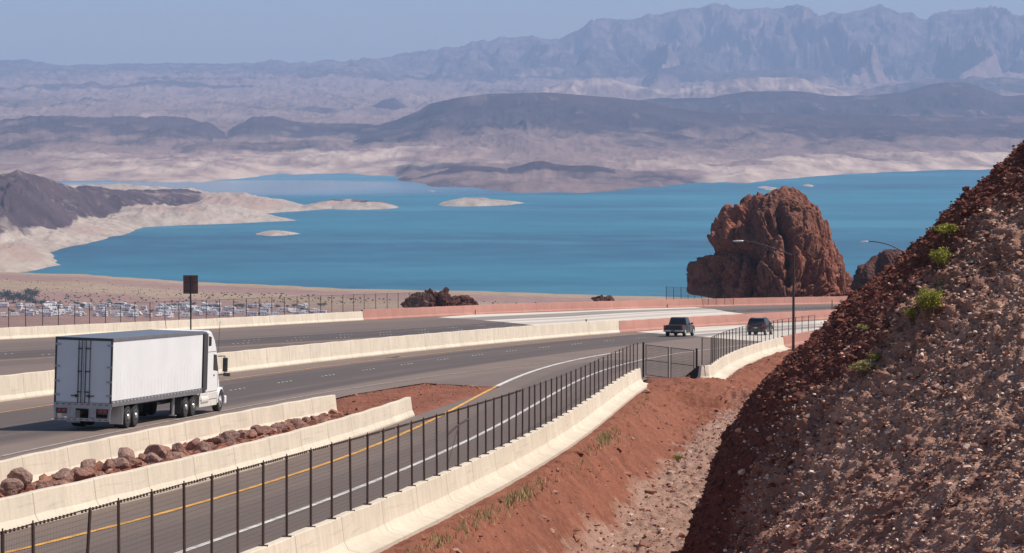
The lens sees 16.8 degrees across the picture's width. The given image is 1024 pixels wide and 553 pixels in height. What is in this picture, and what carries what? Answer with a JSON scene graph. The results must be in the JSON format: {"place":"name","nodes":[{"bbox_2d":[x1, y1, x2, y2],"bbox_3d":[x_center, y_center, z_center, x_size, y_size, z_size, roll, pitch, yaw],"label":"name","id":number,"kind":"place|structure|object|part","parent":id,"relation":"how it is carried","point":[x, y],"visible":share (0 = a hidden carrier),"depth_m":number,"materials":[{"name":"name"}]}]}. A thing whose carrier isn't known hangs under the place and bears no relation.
{"place":"outdoors","nodes":[
{"label":"outdoors","id":0,"kind":"place"},
{"bbox_2d":[0,170,308,271],"bbox_3d":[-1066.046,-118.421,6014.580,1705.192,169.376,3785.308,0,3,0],"label":"headland hill","id":1,"kind":"structure","parent":0,"point":[42,219],"depth_m":5600.11,"materials":[{"name":"stone"}]},
{"bbox_2d":[0,383,495,497],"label":"gore ground","id":2,"kind":"structure","parent":0,"point":[412,393],"depth_m":187.82,"materials":[{"name":"soil"}]},
{"bbox_2d":[0,478,23,495],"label":"boulder","id":3,"kind":"object","parent":2,"relation":"on","point":[11,486],"visible":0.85,"depth_m":107.85,"materials":[{"name":"stone"}]},
{"bbox_2d":[7,467,32,489],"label":"boulder","id":4,"kind":"object","parent":2,"relation":"on","point":[24,476],"visible":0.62,"depth_m":110.82,"materials":[{"name":"stone"}]},
{"bbox_2d":[35,481,53,489],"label":"boulder","id":5,"kind":"object","parent":2,"relation":"on","point":[43,484],"visible":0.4,"depth_m":109.81,"materials":[{"name":"stone"}]},
{"bbox_2d":[52,479,65,485],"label":"boulder","id":6,"kind":"object","parent":2,"relation":"on","point":[56,482],"visible":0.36,"depth_m":110.65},
{"bbox_2d":[53,468,73,481],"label":"boulder","id":7,"kind":"object","parent":2,"relation":"on","point":[65,474],"visible":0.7,"depth_m":113.84,"materials":[{"name":"stone"}]},
{"bbox_2d":[74,468,95,480],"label":"boulder","id":8,"kind":"object","parent":2,"relation":"on","point":[80,474],"visible":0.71,"depth_m":114.90,"materials":[{"name":"stone"}]},
{"bbox_2d":[80,459,95,469],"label":"boulder","id":9,"kind":"object","parent":2,"relation":"on","point":[88,463],"visible":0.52,"depth_m":118.42,"materials":[{"name":"stone"}]},
{"bbox_2d":[96,471,105,475],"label":"boulder","id":10,"kind":"object","parent":2,"relation":"on","point":[99,473],"visible":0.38,"depth_m":116.45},
{"bbox_2d":[102,459,115,469],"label":"boulder","id":11,"kind":"object","parent":2,"relation":"on","point":[108,464],"visible":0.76,"depth_m":119.91,"materials":[{"name":"stone"}]},
{"bbox_2d":[112,457,129,469],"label":"boulder","id":12,"kind":"object","parent":2,"relation":"on","point":[122,463],"visible":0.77,"depth_m":120.34,"materials":[{"name":"stone"}]},
{"bbox_2d":[118,447,134,459],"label":"boulder","id":13,"kind":"object","parent":2,"relation":"on","point":[127,453],"visible":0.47,"depth_m":124.18,"materials":[{"name":"stone"}]},
{"bbox_2d":[128,459,141,464],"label":"boulder","id":14,"kind":"object","parent":2,"relation":"on","point":[133,461],"visible":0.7,"depth_m":122.82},
{"bbox_2d":[138,453,146,460],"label":"boulder","id":15,"kind":"object","parent":2,"relation":"on","point":[141,456],"visible":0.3,"depth_m":125.77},
{"bbox_2d":[144,452,162,463],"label":"boulder","id":16,"kind":"object","parent":2,"relation":"on","point":[151,457],"visible":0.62,"depth_m":123.23,"materials":[{"name":"stone"}]},
{"bbox_2d":[143,444,167,457],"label":"boulder","id":17,"kind":"object","parent":2,"relation":"on","point":[160,451],"visible":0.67,"depth_m":127.82,"materials":[{"name":"stone"}]},
{"bbox_2d":[162,451,173,459],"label":"boulder","id":18,"kind":"object","parent":2,"relation":"on","point":[168,455],"visible":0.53,"depth_m":126.90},
{"bbox_2d":[0,395,337,483],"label":"concrete barrier","id":19,"kind":"object","parent":2,"relation":"on","point":[36,465],"visible":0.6,"depth_m":135.65,"materials":[{"name":"concrete"}]},
{"bbox_2d":[171,451,180,458],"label":"boulder","id":20,"kind":"object","parent":2,"relation":"on","point":[176,455],"visible":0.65,"depth_m":127.43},
{"bbox_2d":[172,442,186,453],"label":"boulder","id":21,"kind":"object","parent":2,"relation":"on","point":[178,447],"visible":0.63,"depth_m":128.90,"materials":[{"name":"stone"}]},
{"bbox_2d":[187,437,200,449],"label":"boulder","id":22,"kind":"object","parent":2,"relation":"on","point":[193,444],"visible":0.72,"depth_m":133.83,"materials":[{"name":"stone"}]},
{"bbox_2d":[194,442,210,452],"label":"boulder","id":23,"kind":"object","parent":2,"relation":"on","point":[202,447],"visible":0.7,"depth_m":131.72,"materials":[{"name":"stone"}]},
{"bbox_2d":[0,397,414,530],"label":"concrete barrier","id":24,"kind":"object","parent":2,"relation":"on","point":[27,508],"visible":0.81,"depth_m":115.20,"materials":[{"name":"concrete"}]},
{"bbox_2d":[211,435,221,443],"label":"boulder","id":25,"kind":"object","parent":2,"relation":"on","point":[215,440],"visible":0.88,"depth_m":138.03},
{"bbox_2d":[219,430,239,442],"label":"boulder","id":26,"kind":"object","parent":2,"relation":"on","point":[231,436],"visible":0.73,"depth_m":137.50,"materials":[{"name":"stone"}]},
{"bbox_2d":[237,430,246,438],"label":"boulder","id":27,"kind":"object","parent":2,"relation":"on","point":[243,434],"visible":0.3,"depth_m":140.57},
{"bbox_2d":[0,382,490,497],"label":"rubble","id":28,"kind":"object","parent":2,"relation":"on","point":[99,463],"visible":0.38,"depth_m":141.67,"materials":[{"name":"stone"}]},
{"bbox_2d":[246,429,256,437],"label":"boulder","id":29,"kind":"object","parent":2,"relation":"on","point":[253,432],"visible":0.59,"depth_m":141.97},
{"bbox_2d":[250,425,263,435],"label":"boulder","id":30,"kind":"object","parent":2,"relation":"on","point":[259,429],"visible":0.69,"depth_m":144.54,"materials":[{"name":"stone"}]},
{"bbox_2d":[263,426,273,435],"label":"boulder","id":31,"kind":"object","parent":2,"relation":"on","point":[268,430],"visible":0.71,"depth_m":145.30,"materials":[{"name":"stone"}]},
{"bbox_2d":[271,423,284,430],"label":"boulder","id":32,"kind":"object","parent":2,"relation":"on","point":[279,426],"visible":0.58,"depth_m":148.08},
{"bbox_2d":[283,423,293,428],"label":"boulder","id":33,"kind":"object","parent":2,"relation":"on","point":[288,424],"visible":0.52,"depth_m":150.16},
{"bbox_2d":[290,418,303,424],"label":"boulder","id":34,"kind":"object","parent":2,"relation":"on","point":[294,421],"visible":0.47,"depth_m":153.10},
{"bbox_2d":[302,417,310,421],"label":"boulder","id":35,"kind":"object","parent":2,"relation":"on","point":[304,419],"visible":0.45,"depth_m":155.44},
{"bbox_2d":[310,415,318,420],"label":"boulder","id":36,"kind":"object","parent":2,"relation":"on","point":[314,417],"visible":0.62,"depth_m":157.88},
{"bbox_2d":[0,360,602,459],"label":"highway road","id":37,"kind":"structure","parent":0,"point":[23,429],"depth_m":202.17,"materials":[{"name":"asphalt"}]},
{"bbox_2d":[53,327,229,427],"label":"semi truck","id":38,"kind":"object","parent":37,"relation":"on","point":[124,379],"visible":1,"depth_m":156.47,"materials":[{"name":"white paint"}]},
{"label":"trailer door","id":39,"kind":"part","parent":38,"relation":"part of","materials":[{"name":"metal"}]},
{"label":"trailer door","id":40,"kind":"part","parent":38,"relation":"part of","materials":[{"name":"metal"}]},
{"bbox_2d":[0,347,698,456],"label":"road marking","id":41,"kind":"object","parent":37,"relation":"on","point":[254,404],"visible":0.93,"depth_m":172.22,"materials":[{"name":"paint"}]},
{"bbox_2d":[0,360,713,552],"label":"ramp road","id":42,"kind":"structure","parent":0,"point":[493,380],"depth_m":117.34,"materials":[{"name":"asphalt"}]},
{"bbox_2d":[5,386,497,552],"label":"road marking","id":43,"kind":"object","parent":42,"relation":"on","point":[465,402],"visible":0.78,"depth_m":116.04,"materials":[{"name":"yellow paint"}]},
{"bbox_2d":[175,343,755,552],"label":"road marking","id":44,"kind":"object","parent":42,"relation":"on","point":[305,507],"visible":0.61,"depth_m":115.53,"materials":[{"name":"white paint"}]},
{"bbox_2d":[0,272,713,398],"bbox_3d":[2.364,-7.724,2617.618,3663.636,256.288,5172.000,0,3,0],"label":"ground","id":45,"kind":"structure","parent":0,"point":[91,283],"depth_m":3763.43,"materials":[{"name":"soil"}]},
{"bbox_2d":[0,289,16,301],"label":"tree","id":46,"kind":"object","parent":45,"relation":"on","point":[6,293],"visible":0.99,"depth_m":3605.01,"materials":[{"name":"green plant"}]},
{"bbox_2d":[5,291,23,302],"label":"tree","id":47,"kind":"object","parent":45,"relation":"on","point":[12,298],"visible":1,"depth_m":3576.46,"materials":[{"name":"green plant"}]},
{"bbox_2d":[17,295,34,301],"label":"tree","id":48,"kind":"object","parent":45,"relation":"on","point":[30,297],"visible":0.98,"depth_m":3562.34,"materials":[{"name":"green plant"}]},
{"bbox_2d":[25,303,34,307],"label":"caravan","id":49,"kind":"object","parent":45,"relation":"on","point":[31,305],"visible":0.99,"depth_m":3494.09,"materials":[{"name":"white metal"}]},
{"bbox_2d":[23,287,41,297],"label":"tree","id":50,"kind":"object","parent":45,"relation":"on","point":[31,292],"visible":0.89,"depth_m":3645.64,"materials":[{"name":"green plant"}]},
{"bbox_2d":[29,298,38,304],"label":"tree","id":51,"kind":"object","parent":45,"relation":"on","point":[34,301],"visible":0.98,"depth_m":3531.36,"materials":[{"name":"green plant"}]},
{"bbox_2d":[41,312,51,316],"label":"caravan","id":52,"kind":"object","parent":45,"relation":"on","point":[46,314],"visible":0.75,"depth_m":3306.92,"materials":[{"name":"white metal"}]},
{"bbox_2d":[69,304,79,308],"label":"caravan","id":53,"kind":"object","parent":45,"relation":"on","point":[72,305],"visible":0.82,"depth_m":3476.13,"materials":[{"name":"white metal"}]},
{"bbox_2d":[157,306,168,309],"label":"caravan","id":54,"kind":"object","parent":45,"relation":"on","point":[164,308],"visible":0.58,"depth_m":3430.28,"materials":[{"name":"white metal"}]},
{"bbox_2d":[0,311,363,339],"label":"concrete barrier","id":55,"kind":"object","parent":45,"relation":"on","point":[49,331],"visible":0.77,"depth_m":372.89,"materials":[{"name":"concrete"}]},
{"bbox_2d":[205,310,216,314],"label":"caravan","id":56,"kind":"object","parent":45,"relation":"on","point":[211,311],"visible":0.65,"depth_m":3374.51,"materials":[{"name":"white metal"}]},
{"bbox_2d":[0,292,429,326],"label":"wire fence","id":57,"kind":"object","parent":45,"relation":"on","point":[165,315],"visible":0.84,"depth_m":381.36,"materials":[{"name":"black metal"}]},
{"bbox_2d":[223,306,235,310],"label":"caravan","id":58,"kind":"object","parent":45,"relation":"on","point":[229,309],"visible":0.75,"depth_m":3444.05,"materials":[{"name":"white metal"}]},
{"bbox_2d":[234,309,244,313],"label":"caravan","id":59,"kind":"object","parent":45,"relation":"on","point":[241,311],"visible":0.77,"depth_m":3400.20,"materials":[{"name":"white metal"}]},
{"bbox_2d":[260,311,268,315],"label":"caravan","id":60,"kind":"object","parent":45,"relation":"on","point":[263,312],"visible":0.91,"depth_m":3376.26,"materials":[{"name":"white metal"}]},
{"bbox_2d":[261,303,273,307],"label":"caravan","id":61,"kind":"object","parent":45,"relation":"on","point":[271,305],"visible":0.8,"depth_m":3502.80,"materials":[{"name":"white metal"}]},
{"bbox_2d":[1,280,535,303],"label":"vegetation","id":62,"kind":"object","parent":45,"relation":"on","point":[189,296],"visible":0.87,"depth_m":3697.15,"materials":[{"name":"green plant"}]},
{"bbox_2d":[0,320,619,401],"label":"concrete barrier","id":63,"kind":"object","parent":45,"relation":"on","point":[26,385],"visible":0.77,"depth_m":269.23,"materials":[{"name":"concrete"}]},
{"bbox_2d":[400,287,478,307],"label":"rock outcrop","id":64,"kind":"object","parent":45,"relation":"on","point":[443,297],"visible":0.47,"depth_m":529.64,"materials":[{"name":"stone"}]},
{"bbox_2d":[591,294,614,300],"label":"rock outcrop","id":65,"kind":"object","parent":45,"relation":"on","point":[604,298],"visible":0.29,"depth_m":600.52,"materials":[{"name":"stone"}]},
{"bbox_2d":[619,310,836,332],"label":"concrete barrier","id":66,"kind":"object","parent":45,"relation":"on","point":[660,323],"visible":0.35,"depth_m":402.37,"materials":[{"name":"concrete"}]},
{"bbox_2d":[686,186,852,297],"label":"rock outcrop","id":67,"kind":"object","parent":45,"relation":"on","point":[787,219],"visible":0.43,"depth_m":648.99,"materials":[{"name":"stone"}]},
{"bbox_2d":[851,249,901,290],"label":"rock outcrop","id":68,"kind":"object","parent":45,"relation":"on","point":[867,270],"visible":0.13,"depth_m":638.75,"materials":[{"name":"stone"}]},
{"bbox_2d":[860,241,901,250],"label":"street lamp","id":69,"kind":"object","parent":45,"relation":"on","point":[882,243],"visible":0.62,"depth_m":372.34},
{"bbox_2d":[0,304,837,374],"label":"opposite road","id":70,"kind":"structure","parent":0,"point":[27,355],"depth_m":362.67,"materials":[{"name":"asphalt"}]},
{"bbox_2d":[183,275,197,329],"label":"road sign","id":71,"kind":"object","parent":70,"relation":"on","point":[190,284],"visible":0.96,"depth_m":368.62,"materials":[{"name":"black metal"}]},
{"bbox_2d":[0,307,803,351],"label":"road marking","id":72,"kind":"object","parent":70,"relation":"on","point":[404,328],"visible":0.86,"depth_m":388.78,"materials":[{"name":"paint"}]},
{"bbox_2d":[11,309,811,419],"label":"road marking","id":73,"kind":"object","parent":70,"relation":"on","point":[440,359],"visible":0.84,"depth_m":324.96,"materials":[{"name":"white paint"}]},
{"bbox_2d":[2,309,823,360],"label":"road marking","id":74,"kind":"object","parent":70,"relation":"on","point":[354,339],"visible":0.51,"depth_m":321.42,"materials":[{"name":"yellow paint"}]},
{"bbox_2d":[361,296,847,319],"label":"concrete barrier","id":75,"kind":"object","parent":70,"relation":"on","point":[375,314],"visible":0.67,"depth_m":523.67,"materials":[{"name":"concrete"}]},
{"bbox_2d":[666,287,733,304],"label":"wire fence","id":76,"kind":"object","parent":75,"relation":"on","point":[732,291],"visible":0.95,"depth_m":564.48,"materials":[{"name":"black metal"}]},
{"bbox_2d":[438,197,521,205],"bbox_3d":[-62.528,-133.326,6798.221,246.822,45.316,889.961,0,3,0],"label":"long island","id":77,"kind":"structure","parent":0,"point":[476,201],"depth_m":6680.23,"materials":[{"name":"sand"}]},
{"bbox_2d":[23,169,990,297],"bbox_3d":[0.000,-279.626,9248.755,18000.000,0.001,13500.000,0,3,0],"label":"lake water","id":78,"kind":"structure","parent":0,"point":[647,241],"depth_m":5362.80,"materials":[{"name":"liquid"}]},
{"bbox_2d":[256,230,298,235],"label":"pale islet","id":79,"kind":"object","parent":78,"relation":"in","point":[274,233],"visible":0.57,"depth_m":5390.19,"materials":[{"name":"stone"}]},
{"bbox_2d":[301,199,398,209],"bbox_3d":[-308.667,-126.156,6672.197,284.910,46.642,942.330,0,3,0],"label":"spit islands","id":80,"kind":"object","parent":78,"relation":"in","point":[351,204],"visible":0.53,"depth_m":6512.85,"materials":[{"name":"sand"}]},
{"bbox_2d":[758,186,776,189],"bbox_3d":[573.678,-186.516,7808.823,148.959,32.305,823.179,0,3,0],"label":"sand bar","id":81,"kind":"object","parent":78,"relation":"in","point":[768,188],"visible":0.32,"depth_m":7747.57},
{"bbox_2d":[0,3,1023,192],"bbox_3d":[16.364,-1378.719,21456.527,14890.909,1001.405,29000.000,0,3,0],"label":"mountains","id":82,"kind":"structure","parent":0,"point":[713,93],"depth_m":14746.81,"materials":[{"name":"stone"}]},
{"bbox_2d":[0,0,1023,65],"label":"sky","id":83,"kind":"structure","parent":0,"point":[57,32],"materials":[{"name":"blue"}]},
{"bbox_2d":[341,319,827,359],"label":"highway road","id":84,"kind":"structure","parent":0,"point":[566,349],"depth_m":293.24,"materials":[{"name":"asphalt"}]},
{"bbox_2d":[0,325,738,412],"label":"road marking","id":85,"kind":"object","parent":84,"relation":"on","point":[341,364],"visible":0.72,"depth_m":251.41,"materials":[{"name":"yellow paint"}]},
{"bbox_2d":[496,352,617,385],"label":"road marking","id":86,"kind":"object","parent":84,"relation":"on","point":[504,382],"visible":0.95,"depth_m":236.53,"materials":[{"name":"white paint"}]},
{"bbox_2d":[663,317,694,335],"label":"pickup truck","id":87,"kind":"object","parent":84,"relation":"on","point":[675,326],"visible":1,"depth_m":343.99,"materials":[{"name":"metal"}]},
{"bbox_2d":[782,329,818,347],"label":"concrete barrier","id":88,"kind":"object","parent":84,"relation":"on","point":[801,338],"visible":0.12,"depth_m":308.41,"materials":[{"name":"concrete"}]},
{"bbox_2d":[380,347,796,552],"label":"dirt ground","id":89,"kind":"structure","parent":0,"point":[694,403],"depth_m":137.21,"materials":[{"name":"soil"}]},
{"bbox_2d":[241,368,647,552],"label":"concrete barrier","id":90,"kind":"object","parent":89,"relation":"on","point":[378,525],"visible":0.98,"depth_m":107.12,"materials":[{"name":"concrete"}]},
{"bbox_2d":[0,342,638,552],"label":"wire fence","id":91,"kind":"object","parent":90,"relation":"on","point":[423,462],"visible":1,"depth_m":89.15,"materials":[{"name":"brown metal"}]},
{"bbox_2d":[397,395,659,552],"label":"grass","id":92,"kind":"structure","parent":89,"relation":"on","point":[603,437],"depth_m":112.72,"materials":[{"name":"plant"}]},
{"bbox_2d":[419,349,791,552],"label":"rubble","id":93,"kind":"object","parent":89,"relation":"on","point":[641,543],"visible":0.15,"depth_m":141.12,"materials":[{"name":"stone"}]},
{"bbox_2d":[642,342,697,377],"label":"wire gate","id":94,"kind":"structure","parent":89,"relation":"on","point":[660,361],"depth_m":221.34,"materials":[{"name":"black metal"}]},
{"bbox_2d":[672,454,683,462],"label":"shrub","id":95,"kind":"object","parent":89,"relation":"on","point":[678,457],"visible":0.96,"depth_m":165.73,"materials":[{"name":"green plant"}]},
{"bbox_2d":[697,337,790,379],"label":"concrete barrier","id":96,"kind":"object","parent":89,"relation":"on","point":[726,366],"visible":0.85,"depth_m":252.69,"materials":[{"name":"concrete"}]},
{"bbox_2d":[685,366,698,378],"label":"rubber flap","id":97,"kind":"object","parent":96,"relation":"attached to","point":[693,373],"visible":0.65,"depth_m":217.51,"materials":[{"name":"black rubber"}]},
{"bbox_2d":[701,315,814,364],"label":"wire fence","id":98,"kind":"object","parent":96,"relation":"on","point":[712,345],"visible":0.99,"depth_m":260.12,"materials":[{"name":"black metal"}]},
{"bbox_2d":[732,240,794,350],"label":"street lamp","id":99,"kind":"object","parent":89,"relation":"on","point":[793,312],"visible":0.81,"depth_m":290.46,"materials":[{"name":"metal"}]},
{"bbox_2d":[442,307,741,324],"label":"road surface","id":100,"kind":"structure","parent":0,"point":[576,316],"depth_m":474.41,"materials":[{"name":"concrete"}]},
{"bbox_2d":[641,320,826,340],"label":"road surface","id":101,"kind":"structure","parent":0,"point":[710,331],"depth_m":367.20,"materials":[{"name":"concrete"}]},
{"bbox_2d":[747,317,772,334],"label":"black car","id":102,"kind":"object","parent":101,"relation":"on","point":[753,321],"visible":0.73,"depth_m":348.67,"materials":[{"name":"paint"}]},
{"bbox_2d":[682,142,1023,552],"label":"hill","id":103,"kind":"structure","parent":0,"point":[911,436],"depth_m":108.02,"materials":[{"name":"stone"}]},
{"bbox_2d":[680,140,1023,552],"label":"rubble","id":104,"kind":"object","parent":103,"relation":"on","point":[1019,439],"visible":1,"depth_m":106.29,"materials":[{"name":"stone"}]},
{"bbox_2d":[849,358,874,378],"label":"shrub","id":105,"kind":"object","parent":103,"relation":"on","point":[862,366],"visible":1,"depth_m":109.07,"materials":[{"name":"green plant"}]},
{"bbox_2d":[856,324,869,329],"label":"shrub","id":106,"kind":"object","parent":103,"relation":"on","point":[861,326],"visible":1,"depth_m":110.86,"materials":[{"name":"green plant"}]},
{"bbox_2d":[868,353,880,362],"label":"shrub","id":107,"kind":"object","parent":103,"relation":"on","point":[876,356],"visible":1,"depth_m":109.50,"materials":[{"name":"green plant"}]},
{"bbox_2d":[903,306,918,323],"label":"shrub","id":108,"kind":"object","parent":103,"relation":"on","point":[910,313],"visible":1,"depth_m":109.42,"materials":[{"name":"green plant"}]},
{"bbox_2d":[910,286,945,321],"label":"shrub","id":109,"kind":"object","parent":103,"relation":"on","point":[928,299],"visible":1,"depth_m":108.80,"materials":[{"name":"green plant"}]},
{"bbox_2d":[934,279,942,285],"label":"shrub","id":110,"kind":"object","parent":103,"relation":"on","point":[939,283],"visible":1,"depth_m":109.94,"materials":[{"name":"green plant"}]},
{"bbox_2d":[927,246,953,268],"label":"shrub","id":111,"kind":"object","parent":103,"relation":"on","point":[940,257],"visible":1,"depth_m":110.58,"materials":[{"name":"green plant"}]},
{"bbox_2d":[932,222,959,239],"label":"shrub","id":112,"kind":"object","parent":103,"relation":"on","point":[947,228],"visible":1,"depth_m":111.31,"materials":[{"name":"green plant"}]}
]}

